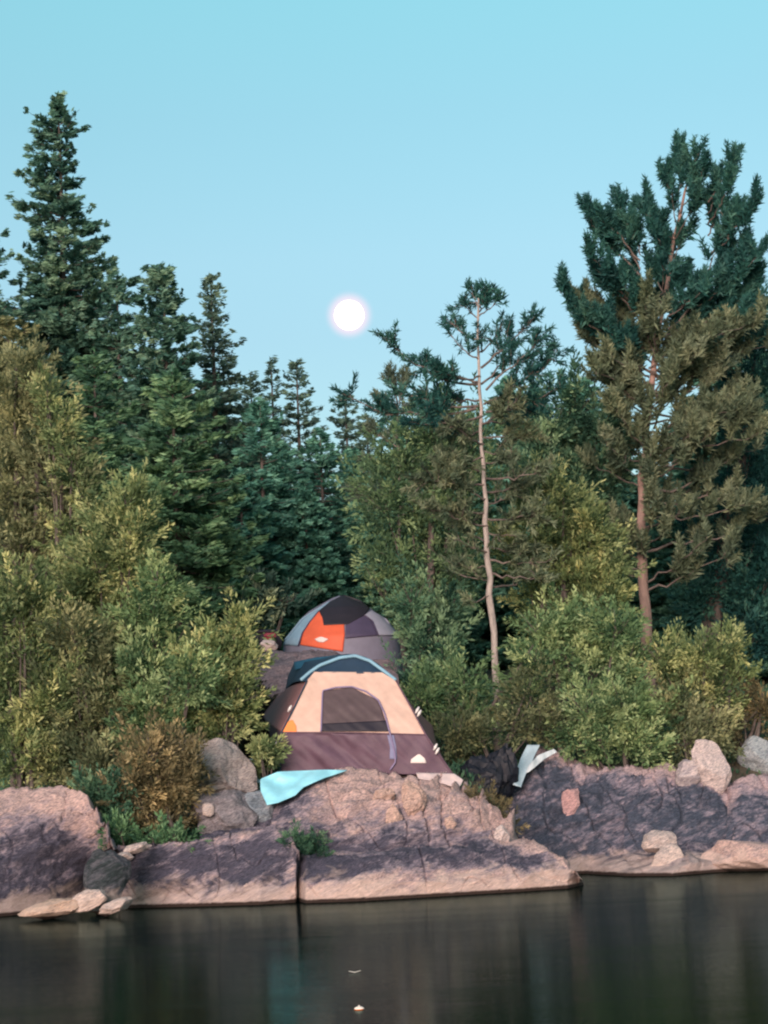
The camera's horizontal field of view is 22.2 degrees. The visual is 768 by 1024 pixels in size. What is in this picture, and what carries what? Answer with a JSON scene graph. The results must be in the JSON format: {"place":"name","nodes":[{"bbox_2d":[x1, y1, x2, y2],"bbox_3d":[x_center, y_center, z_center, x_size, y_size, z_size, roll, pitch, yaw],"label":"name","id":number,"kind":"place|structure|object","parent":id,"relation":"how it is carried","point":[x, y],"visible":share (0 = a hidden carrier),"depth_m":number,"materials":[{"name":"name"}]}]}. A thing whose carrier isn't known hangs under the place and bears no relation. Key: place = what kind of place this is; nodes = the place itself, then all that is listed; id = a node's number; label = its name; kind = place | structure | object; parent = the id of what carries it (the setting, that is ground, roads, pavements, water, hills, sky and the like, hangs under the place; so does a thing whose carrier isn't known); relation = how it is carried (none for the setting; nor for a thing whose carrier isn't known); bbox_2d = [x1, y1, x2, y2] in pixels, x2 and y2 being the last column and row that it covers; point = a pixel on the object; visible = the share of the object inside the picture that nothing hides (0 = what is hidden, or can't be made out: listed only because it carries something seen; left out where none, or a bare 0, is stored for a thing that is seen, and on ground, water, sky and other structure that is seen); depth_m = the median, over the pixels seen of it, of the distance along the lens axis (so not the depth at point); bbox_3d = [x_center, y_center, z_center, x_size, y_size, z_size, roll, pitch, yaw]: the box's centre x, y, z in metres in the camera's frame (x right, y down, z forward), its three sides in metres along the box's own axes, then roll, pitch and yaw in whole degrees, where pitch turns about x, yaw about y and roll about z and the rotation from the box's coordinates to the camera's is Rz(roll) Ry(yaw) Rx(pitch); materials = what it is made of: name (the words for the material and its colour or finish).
{"place":"outdoors","nodes":[
{"label":"outdoors","id":0,"kind":"place"},
{"bbox_2d":[334,300,363,329],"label":"moon","id":1,"kind":"object","parent":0,"point":[348,314],"visible":1,"depth_m":1781.22,"materials":[{"name":"white"}]},
{"bbox_2d":[0,871,767,1023],"bbox_3d":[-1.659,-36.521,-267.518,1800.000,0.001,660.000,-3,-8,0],"label":"water","id":2,"kind":"structure","parent":0,"point":[616,949],"depth_m":17.61,"materials":[{"name":"black liquid"}]},
{"bbox_2d":[17,898,78,919],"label":"rock","id":3,"kind":"object","parent":2,"relation":"on","point":[54,908],"visible":0.98,"depth_m":26.23,"materials":[{"name":"beige stone"}]},
{"bbox_2d":[72,889,106,912],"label":"rock","id":4,"kind":"object","parent":3,"relation":"on","point":[88,900],"visible":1,"depth_m":26.34,"materials":[{"name":"stone"}]},
{"bbox_2d":[83,848,131,914],"bbox_3d":[-3.808,5.123,27.048,0.667,0.970,0.496,-3,-8,0],"label":"rock","id":5,"kind":"object","parent":2,"relation":"in","point":[108,872],"visible":0.77,"depth_m":26.92,"materials":[{"name":"stone"}]},
{"bbox_2d":[99,897,132,915],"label":"rock","id":6,"kind":"object","parent":2,"relation":"on","point":[115,906],"visible":1,"depth_m":26.22,"materials":[{"name":"stone"}]},
{"bbox_2d":[297,835,583,902],"bbox_3d":[0.752,5.480,28.945,4.297,1.346,2.765,-1,-8,-13],"label":"rock shelf","id":7,"kind":"object","parent":2,"relation":"in","point":[485,864],"visible":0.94,"depth_m":27.90,"materials":[{"name":"stone"}]},
{"bbox_2d":[700,840,767,870],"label":"boulder","id":8,"kind":"object","parent":2,"relation":"in","point":[730,855],"visible":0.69,"depth_m":30.79,"materials":[{"name":"stone"}]},
{"bbox_2d":[0,0,767,500],"label":"sky","id":9,"kind":"structure","parent":0,"point":[315,156],"materials":[{"name":"blue"}]},
{"bbox_2d":[1,664,767,890],"bbox_3d":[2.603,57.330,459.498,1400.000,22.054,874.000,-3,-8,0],"label":"ground","id":10,"kind":"structure","parent":0,"point":[736,775],"depth_m":36.97,"materials":[{"name":"green plant"}]},
{"bbox_2d":[0,227,53,679],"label":"spruce tree","id":11,"kind":"object","parent":10,"relation":"on","point":[3,274],"visible":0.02,"depth_m":51.32,"materials":[{"name":"green plant"}]},
{"bbox_2d":[0,315,68,732],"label":"spruce tree","id":12,"kind":"object","parent":10,"relation":"on","point":[10,330],"visible":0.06,"depth_m":47.79,"materials":[{"name":"green plant"}]},
{"bbox_2d":[0,547,101,790],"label":"bush","id":13,"kind":"object","parent":10,"relation":"on","point":[20,718],"visible":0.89,"depth_m":30.79,"materials":[{"name":"green plant"}]},
{"bbox_2d":[0,785,116,915],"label":"boulder","id":14,"kind":"object","parent":10,"relation":"on","point":[49,837],"visible":0.77,"depth_m":28.34,"materials":[{"name":"stone"}]},
{"bbox_2d":[14,360,116,771],"bbox_3d":[-5.236,1.278,33.033,1.747,7.834,1.454,-3,-8,0],"label":"cedar tree","id":15,"kind":"object","parent":10,"relation":"on","point":[61,525],"visible":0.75,"depth_m":33.25,"materials":[{"name":"green plant"}]},
{"bbox_2d":[0,323,131,786],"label":"cedar tree","id":16,"kind":"object","parent":10,"relation":"on","point":[21,522],"visible":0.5,"depth_m":33.73,"materials":[{"name":"green plant"}]},
{"bbox_2d":[0,90,156,683],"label":"spruce tree","id":17,"kind":"object","parent":10,"relation":"on","point":[61,305],"visible":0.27,"depth_m":53.09,"materials":[{"name":"green plant"}]},
{"bbox_2d":[14,591,152,797],"bbox_3d":[-4.749,3.252,30.863,2.303,4.095,2.401,-3,-8,0],"label":"bush","id":18,"kind":"object","parent":10,"relation":"on","point":[88,753],"visible":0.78,"depth_m":30.75,"materials":[{"name":"green plant"}]},
{"bbox_2d":[22,456,174,822],"bbox_3d":[-4.663,2.145,32.160,2.498,6.072,2.402,0,-8,-15],"label":"bush","id":19,"kind":"object","parent":10,"relation":"on","point":[116,558],"visible":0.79,"depth_m":32.13,"materials":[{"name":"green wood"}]},
{"bbox_2d":[41,347,155,728],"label":"spruce tree","id":20,"kind":"object","parent":10,"relation":"on","point":[99,380],"visible":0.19,"depth_m":45.60,"materials":[{"name":"green plant"}]},
{"bbox_2d":[66,759,157,845],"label":"bush","id":21,"kind":"object","parent":10,"relation":"on","point":[92,791],"visible":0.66,"depth_m":29.11,"materials":[{"name":"green plant"}]},
{"bbox_2d":[76,269,156,568],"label":"spruce tree","id":22,"kind":"object","parent":10,"relation":"on","point":[118,291],"visible":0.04,"depth_m":51.95,"materials":[{"name":"green plant"}]},
{"bbox_2d":[81,547,212,840],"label":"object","id":23,"kind":"object","parent":10,"relation":"on","point":[163,589],"visible":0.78,"depth_m":31.46,"materials":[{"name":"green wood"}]},
{"bbox_2d":[96,805,212,852],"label":"fern","id":24,"kind":"object","parent":10,"relation":"on","point":[123,834],"visible":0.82,"depth_m":28.37,"materials":[{"name":"green plant"}]},
{"bbox_2d":[94,706,220,843],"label":"bush","id":25,"kind":"object","parent":10,"relation":"on","point":[177,778],"visible":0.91,"depth_m":29.27,"materials":[{"name":"brown plant"}]},
{"bbox_2d":[101,630,233,841],"bbox_3d":[-3.391,3.590,30.799,2.240,3.385,1.997,-3,-8,0],"label":"bush","id":26,"kind":"object","parent":10,"relation":"on","point":[187,698],"visible":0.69,"depth_m":30.48,"materials":[{"name":"green plant"}]},
{"bbox_2d":[107,261,228,623],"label":"spruce tree","id":27,"kind":"object","parent":10,"relation":"on","point":[159,281],"visible":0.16,"depth_m":50.84,"materials":[{"name":"green plant"}]},
{"bbox_2d":[96,365,279,713],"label":"spruce tree","id":28,"kind":"object","parent":10,"relation":"on","point":[190,545],"visible":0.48,"depth_m":42.07,"materials":[{"name":"green plant"}]},
{"bbox_2d":[105,823,300,907],"bbox_3d":[-2.752,5.460,28.736,3.174,1.690,2.600,-3,-8,0],"label":"rock outcrop","id":29,"kind":"object","parent":10,"relation":"on","point":[257,867],"visible":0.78,"depth_m":28.07,"materials":[{"name":"stone"}]},
{"bbox_2d":[174,736,257,793],"bbox_3d":[-2.669,4.024,30.746,1.366,1.076,1.177,-3,-8,0],"label":"boulder","id":30,"kind":"object","parent":10,"relation":"on","point":[231,762],"visible":0.44,"depth_m":30.44,"materials":[{"name":"stone"}]},
{"bbox_2d":[155,586,285,746],"bbox_3d":[-2.596,3.169,31.020,2.276,4.043,1.594,-1,-8,-11],"label":"bush","id":31,"kind":"object","parent":10,"relation":"on","point":[239,654],"visible":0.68,"depth_m":31.02,"materials":[{"name":"green plant"}]},
{"bbox_2d":[181,272,269,501],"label":"spruce tree","id":32,"kind":"object","parent":10,"relation":"on","point":[213,336],"visible":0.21,"depth_m":54.97,"materials":[{"name":"green plant"}]},
{"bbox_2d":[156,467,317,668],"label":"spruce tree","id":33,"kind":"object","parent":10,"relation":"on","point":[271,554],"visible":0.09,"depth_m":47.99,"materials":[{"name":"green plant"}]},
{"bbox_2d":[217,671,277,776],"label":"bush","id":34,"kind":"object","parent":10,"relation":"on","point":[246,753],"visible":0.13,"depth_m":34.41,"materials":[{"name":"green plant"}]},
{"bbox_2d":[220,370,290,495],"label":"spruce tree","id":35,"kind":"object","parent":10,"relation":"on","point":[250,384],"visible":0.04,"depth_m":60.98,"materials":[{"name":"green plant"}]},
{"bbox_2d":[245,732,293,778],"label":"bush","id":36,"kind":"object","parent":10,"relation":"on","point":[263,750],"visible":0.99,"depth_m":30.72,"materials":[{"name":"green plant"}]},
{"bbox_2d":[217,565,324,646],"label":"bush","id":37,"kind":"object","parent":10,"relation":"on","point":[265,590],"visible":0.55,"depth_m":41.35,"materials":[{"name":"green plant"}]},
{"bbox_2d":[228,396,319,632],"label":"spruce tree","id":38,"kind":"object","parent":10,"relation":"on","point":[252,452],"visible":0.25,"depth_m":50.42,"materials":[{"name":"green plant"}]},
{"bbox_2d":[256,355,302,486],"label":"spruce tree","id":39,"kind":"object","parent":10,"relation":"on","point":[267,380],"visible":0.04,"depth_m":63.15,"materials":[{"name":"green plant"}]},
{"bbox_2d":[248,443,320,543],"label":"spruce tree","id":40,"kind":"object","parent":10,"relation":"on","point":[283,450],"visible":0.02,"depth_m":57.51,"materials":[{"name":"green plant"}]},
{"bbox_2d":[275,816,335,856],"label":"bush","id":41,"kind":"object","parent":10,"relation":"on","point":[306,843],"visible":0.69,"depth_m":28.19,"materials":[{"name":"green plant"}]},
{"bbox_2d":[275,358,338,502],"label":"spruce tree","id":42,"kind":"object","parent":10,"relation":"on","point":[301,378],"visible":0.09,"depth_m":62.97,"materials":[{"name":"green plant"}]},
{"bbox_2d":[230,649,398,740],"bbox_3d":[-1.290,3.607,38.121,3.188,1.858,5.736,-3,-8,0],"label":"rock ledge","id":43,"kind":"object","parent":10,"relation":"on","point":[277,673],"visible":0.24,"depth_m":36.52,"materials":[{"name":"stone"}]},
{"bbox_2d":[283,595,402,676],"bbox_3d":[-0.859,2.528,39.339,2.406,1.726,2.412,-3,-8,0],"label":"tent","id":44,"kind":"object","parent":43,"relation":"on","point":[343,624],"visible":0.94,"depth_m":38.49,"materials":[{"name":"grey fabric"}]},
{"bbox_2d":[300,612,344,651],"bbox_3d":[-1.214,2.342,38.478,0.894,0.879,0.650,-3,-8,0],"label":"door panel","id":45,"kind":"structure","parent":44,"relation":"in","point":[331,637],"depth_m":38.27,"materials":[{"name":"orange fabric"}]},
{"bbox_2d":[345,616,376,637],"bbox_3d":[-0.496,2.244,38.419,0.691,0.480,0.339,1,-9,-27],"label":"window","id":46,"kind":"structure","parent":44,"relation":"in","point":[362,626],"depth_m":38.37,"materials":[{"name":"purple fabric"}]},
{"bbox_2d":[270,427,362,586],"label":"spruce tree","id":47,"kind":"object","parent":10,"relation":"on","point":[318,466],"visible":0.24,"depth_m":54.49,"materials":[{"name":"green plant"}]},
{"bbox_2d":[277,477,359,643],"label":"spruce tree","id":48,"kind":"object","parent":10,"relation":"on","point":[305,555],"visible":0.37,"depth_m":49.90,"materials":[{"name":"green plant"}]},
{"bbox_2d":[318,389,370,538],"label":"spruce tree","id":49,"kind":"object","parent":10,"relation":"on","point":[346,424],"visible":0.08,"depth_m":64.94,"materials":[{"name":"green plant"}]},
{"bbox_2d":[200,766,517,854],"bbox_3d":[-0.298,5.011,31.104,4.811,1.941,5.441,-3,-8,0],"label":"rock outcrop","id":50,"kind":"object","parent":10,"relation":"on","point":[345,810],"visible":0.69,"depth_m":29.42,"materials":[{"name":"stone"}]},
{"bbox_2d":[191,789,258,833],"bbox_3d":[-2.392,4.611,29.744,1.089,0.784,0.850,-3,-8,0],"label":"rock","id":51,"kind":"object","parent":50,"relation":"on","point":[233,809],"visible":0.75,"depth_m":29.45,"materials":[{"name":"stone"}]},
{"bbox_2d":[244,790,275,821],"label":"rock","id":52,"kind":"object","parent":50,"relation":"on","point":[259,806],"visible":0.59,"depth_m":29.65,"materials":[{"name":"stone"}]},
{"bbox_2d":[260,770,346,804],"bbox_3d":[-1.321,4.221,30.083,1.516,0.503,0.668,3,-10,-35],"label":"tarp","id":53,"kind":"object","parent":50,"relation":"on","point":[279,786],"visible":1,"depth_m":30.01,"materials":[{"name":"blue fabric"}]},
{"bbox_2d":[263,654,452,773],"bbox_3d":[-0.520,3.384,32.640,3.186,2.147,2.844,-3,-8,0],"label":"tent","id":54,"kind":"object","parent":50,"relation":"on","point":[355,711],"visible":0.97,"depth_m":31.38,"materials":[{"name":"beige fabric"}]},
{"bbox_2d":[322,688,387,731],"bbox_3d":[-0.476,3.177,31.460,1.087,0.747,0.403,-3,-8,0],"label":"window","id":55,"kind":"structure","parent":54,"relation":"in","point":[344,709],"depth_m":31.43,"materials":[{"name":"fabric"}]},
{"bbox_2d":[373,788,395,799],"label":"rock","id":56,"kind":"object","parent":50,"relation":"on","point":[385,793],"visible":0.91,"depth_m":29.67,"materials":[{"name":"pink stone"}]},
{"bbox_2d":[385,804,402,822],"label":"rock","id":57,"kind":"object","parent":50,"relation":"on","point":[393,814],"visible":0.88,"depth_m":29.23,"materials":[{"name":"beige stone"}]},
{"bbox_2d":[401,779,426,815],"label":"rock","id":58,"kind":"object","parent":50,"relation":"on","point":[414,797],"visible":0.98,"depth_m":29.40,"materials":[{"name":"beige stone"}]},
{"bbox_2d":[416,773,462,785],"bbox_3d":[0.871,4.205,30.681,0.734,0.285,0.220,-5,-8,16],"label":"groundsheet","id":59,"kind":"object","parent":50,"relation":"on","point":[448,779],"visible":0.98,"depth_m":30.67,"materials":[{"name":"white fabric"}]},
{"bbox_2d":[325,448,395,562],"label":"spruce tree","id":60,"kind":"object","parent":10,"relation":"on","point":[353,451],"visible":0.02,"depth_m":58.48,"materials":[{"name":"green plant"}]},
{"bbox_2d":[343,413,378,496],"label":"spruce tree","id":61,"kind":"object","parent":10,"relation":"on","point":[363,443],"visible":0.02,"depth_m":62.86,"materials":[{"name":"green plant"}]},
{"bbox_2d":[334,471,413,649],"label":"spruce tree","id":62,"kind":"object","parent":10,"relation":"on","point":[359,593],"visible":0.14,"depth_m":51.87,"materials":[{"name":"green plant"}]},
{"bbox_2d":[0,665,767,845],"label":"undergrowth","id":63,"kind":"object","parent":10,"relation":"on","point":[455,768],"visible":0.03,"depth_m":36.30,"materials":[{"name":"green plant"}]},
{"bbox_2d":[339,358,444,670],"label":"pine tree","id":64,"kind":"object","parent":10,"relation":"on","point":[389,372],"visible":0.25,"depth_m":46.85,"materials":[{"name":"green plant"}]},
{"bbox_2d":[330,363,514,659],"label":"leafy tree","id":65,"kind":"object","parent":10,"relation":"on","point":[420,524],"visible":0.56,"depth_m":41.16,"materials":[{"name":"green plant"}]},
{"bbox_2d":[378,550,484,715],"bbox_3d":[0.870,2.463,36.637,2.146,3.509,2.186,-3,-8,0],"label":"bush","id":66,"kind":"object","parent":10,"relation":"on","point":[445,624],"visible":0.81,"depth_m":36.53,"materials":[{"name":"green plant"}]},
{"bbox_2d":[371,481,503,663],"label":"spruce tree","id":67,"kind":"object","parent":10,"relation":"on","point":[474,651],"visible":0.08,"depth_m":50.70,"materials":[{"name":"green plant"}]},
{"bbox_2d":[328,277,575,751],"bbox_3d":[1.409,0.157,36.489,4.735,9.250,2.879,-3,-8,0],"label":"pine tree","id":68,"kind":"object","parent":10,"relation":"on","point":[429,404],"visible":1,"depth_m":36.21,"materials":[{"name":"green plant"}]},
{"bbox_2d":[407,412,537,667],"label":"spruce tree","id":69,"kind":"object","parent":10,"relation":"on","point":[501,626],"visible":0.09,"depth_m":57.15,"materials":[{"name":"green plant"}]},
{"bbox_2d":[460,755,502,794],"bbox_3d":[1.629,4.466,32.887,0.723,0.782,0.409,-3,-8,0],"label":"gear bag","id":70,"kind":"object","parent":10,"relation":"on","point":[481,765],"visible":0.61,"depth_m":32.77,"materials":[{"name":"black fabric"}]},
{"bbox_2d":[399,633,575,758],"bbox_3d":[1.730,3.292,35.031,3.384,2.329,1.864,-5,-8,16],"label":"bush","id":71,"kind":"object","parent":10,"relation":"on","point":[432,695],"visible":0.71,"depth_m":34.95,"materials":[{"name":"green plant"}]},
{"bbox_2d":[462,774,529,835],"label":"bush","id":72,"kind":"object","parent":10,"relation":"on","point":[474,793],"visible":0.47,"depth_m":30.28,"materials":[{"name":"green plant"}]},
{"bbox_2d":[424,650,578,764],"bbox_3d":[1.977,3.619,34.480,2.957,2.283,1.549,-1,-8,-12],"label":"bush","id":73,"kind":"object","parent":10,"relation":"on","point":[466,726],"visible":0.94,"depth_m":34.32,"materials":[{"name":"green plant"}]},
{"bbox_2d":[487,743,518,804],"bbox_3d":[1.998,4.501,33.137,0.607,1.182,0.445,-3,-8,0],"label":"gear bag","id":74,"kind":"object","parent":10,"relation":"on","point":[503,759],"visible":0.72,"depth_m":33.05,"materials":[{"name":"black fabric"}]},
{"bbox_2d":[476,375,531,578],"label":"spruce tree","id":75,"kind":"object","parent":10,"relation":"on","point":[501,384],"depth_m":62.65,"materials":[{"name":"green plant"}]},
{"bbox_2d":[463,392,620,673],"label":"spruce tree","id":76,"kind":"object","parent":10,"relation":"on","point":[505,609],"visible":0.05,"depth_m":57.04,"materials":[{"name":"green plant"}]},
{"bbox_2d":[482,346,652,677],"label":"leafy tree","id":77,"kind":"object","parent":10,"relation":"on","point":[575,428],"visible":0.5,"depth_m":45.25,"materials":[{"name":"green plant"}]},
{"bbox_2d":[487,448,656,740],"bbox_3d":[3.503,1.565,37.866,3.177,5.919,2.377,0,-9,-19],"label":"leafy tree","id":78,"kind":"object","parent":10,"relation":"on","point":[585,569],"visible":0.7,"depth_m":37.68,"materials":[{"name":"green plant"}]},
{"bbox_2d":[495,581,654,761],"bbox_3d":[3.583,2.983,35.573,2.856,3.665,2.029,-5,-9,19],"label":"leafy tree","id":79,"kind":"object","parent":10,"relation":"on","point":[578,625],"visible":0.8,"depth_m":35.43,"materials":[{"name":"green plant"}]},
{"bbox_2d":[504,744,656,873],"bbox_3d":[3.333,5.660,34.114,3.594,3.326,5.222,-3,-8,0],"label":"rock outcrop","id":80,"kind":"object","parent":10,"relation":"on","point":[586,834],"visible":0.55,"depth_m":33.10,"materials":[{"name":"stone"}]},
{"bbox_2d":[513,745,539,786],"bbox_3d":[2.409,4.349,33.609,0.240,0.731,1.174,-6,-9,21],"label":"towel","id":81,"kind":"object","parent":80,"relation":"hanging from","point":[527,756],"visible":0.99,"depth_m":33.73,"materials":[{"name":"white fabric"}]},
{"bbox_2d":[561,788,579,815],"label":"rock","id":82,"kind":"object","parent":80,"relation":"on","point":[570,799],"visible":1,"depth_m":33.05,"materials":[{"name":"pink stone"}]},
{"bbox_2d":[547,410,654,669],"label":"spruce tree","id":83,"kind":"object","parent":10,"relation":"on","point":[632,503],"visible":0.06,"depth_m":56.74,"materials":[{"name":"green plant"}]},
{"bbox_2d":[543,662,698,771],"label":"bush","id":84,"kind":"object","parent":10,"relation":"on","point":[624,737],"visible":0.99,"depth_m":34.41,"materials":[{"name":"green plant"}]},
{"bbox_2d":[615,476,694,674],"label":"spruce tree","id":85,"kind":"object","parent":10,"relation":"on","point":[657,596],"visible":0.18,"depth_m":51.79,"materials":[{"name":"green plant"}]},
{"bbox_2d":[552,128,767,696],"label":"pine tree","id":86,"kind":"object","parent":10,"relation":"on","point":[702,341],"visible":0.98,"depth_m":44.30,"materials":[{"name":"green plant"}]},
{"bbox_2d":[594,392,726,661],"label":"spruce tree","id":87,"kind":"object","parent":10,"relation":"on","point":[678,474],"visible":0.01,"depth_m":55.91,"materials":[{"name":"green plant"}]},
{"bbox_2d":[624,762,728,853],"bbox_3d":[5.005,5.804,34.283,2.094,2.831,4.021,-3,-8,0],"label":"rock outcrop","id":88,"kind":"object","parent":10,"relation":"on","point":[697,812],"visible":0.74,"depth_m":32.91,"materials":[{"name":"stone"}]},
{"bbox_2d":[675,759,700,785],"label":"rock","id":89,"kind":"object","parent":88,"relation":"on","point":[687,773],"visible":1,"depth_m":33.74,"materials":[{"name":"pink stone"}]},
{"bbox_2d":[691,739,731,793],"bbox_3d":[5.674,4.439,33.971,0.682,1.010,0.559,-3,-8,0],"label":"boulder","id":90,"kind":"object","parent":88,"relation":"on","point":[710,761],"visible":0.94,"depth_m":33.81,"materials":[{"name":"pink stone"}]},
{"bbox_2d":[585,842,767,875],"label":"rock shelf","id":91,"kind":"object","parent":10,"relation":"on","point":[691,861],"visible":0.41,"depth_m":31.44,"materials":[{"name":"stone"}]},
{"bbox_2d":[641,830,676,852],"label":"rock","id":92,"kind":"object","parent":91,"relation":"on","point":[653,841],"visible":0.79,"depth_m":31.46,"materials":[{"name":"stone"}]},
{"bbox_2d":[651,844,683,865],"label":"boulder","id":93,"kind":"object","parent":91,"relation":"on","point":[667,854],"visible":0.54,"depth_m":30.98,"materials":[{"name":"stone"}]},
{"bbox_2d":[640,665,746,767],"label":"bush","id":94,"kind":"object","parent":10,"relation":"on","point":[696,719],"visible":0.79,"depth_m":34.91,"materials":[{"name":"green plant"}]},
{"bbox_2d":[624,612,763,739],"bbox_3d":[5.609,3.253,35.347,2.586,2.926,1.935,-3,-8,0],"label":"bush","id":95,"kind":"object","parent":10,"relation":"on","point":[722,654],"visible":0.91,"depth_m":35.40,"materials":[{"name":"green plant"}]},
{"bbox_2d":[654,459,767,678],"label":"spruce tree","id":96,"kind":"object","parent":10,"relation":"on","point":[663,620],"visible":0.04,"depth_m":49.96,"materials":[{"name":"green plant"}]},
{"bbox_2d":[659,279,767,687],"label":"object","id":97,"kind":"object","parent":10,"relation":"on","point":[722,594],"visible":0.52,"depth_m":47.04,"materials":[{"name":"green plant"}]},
{"bbox_2d":[708,672,767,773],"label":"bush","id":98,"kind":"object","parent":10,"relation":"on","point":[759,710],"visible":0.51,"depth_m":35.72,"materials":[{"name":"green plant"}]},
{"bbox_2d":[718,481,767,680],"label":"spruce tree","id":99,"kind":"object","parent":10,"relation":"on","point":[764,674],"visible":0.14,"depth_m":48.20,"materials":[{"name":"green plant"}]},
{"bbox_2d":[726,773,767,842],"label":"rock outcrop","id":100,"kind":"object","parent":10,"relation":"on","point":[747,812],"visible":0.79,"depth_m":32.90,"materials":[{"name":"stone"}]},
{"bbox_2d":[736,735,767,774],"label":"boulder","id":101,"kind":"object","parent":10,"relation":"on","point":[755,750],"visible":0.91,"depth_m":35.12,"materials":[{"name":"grey stone"}]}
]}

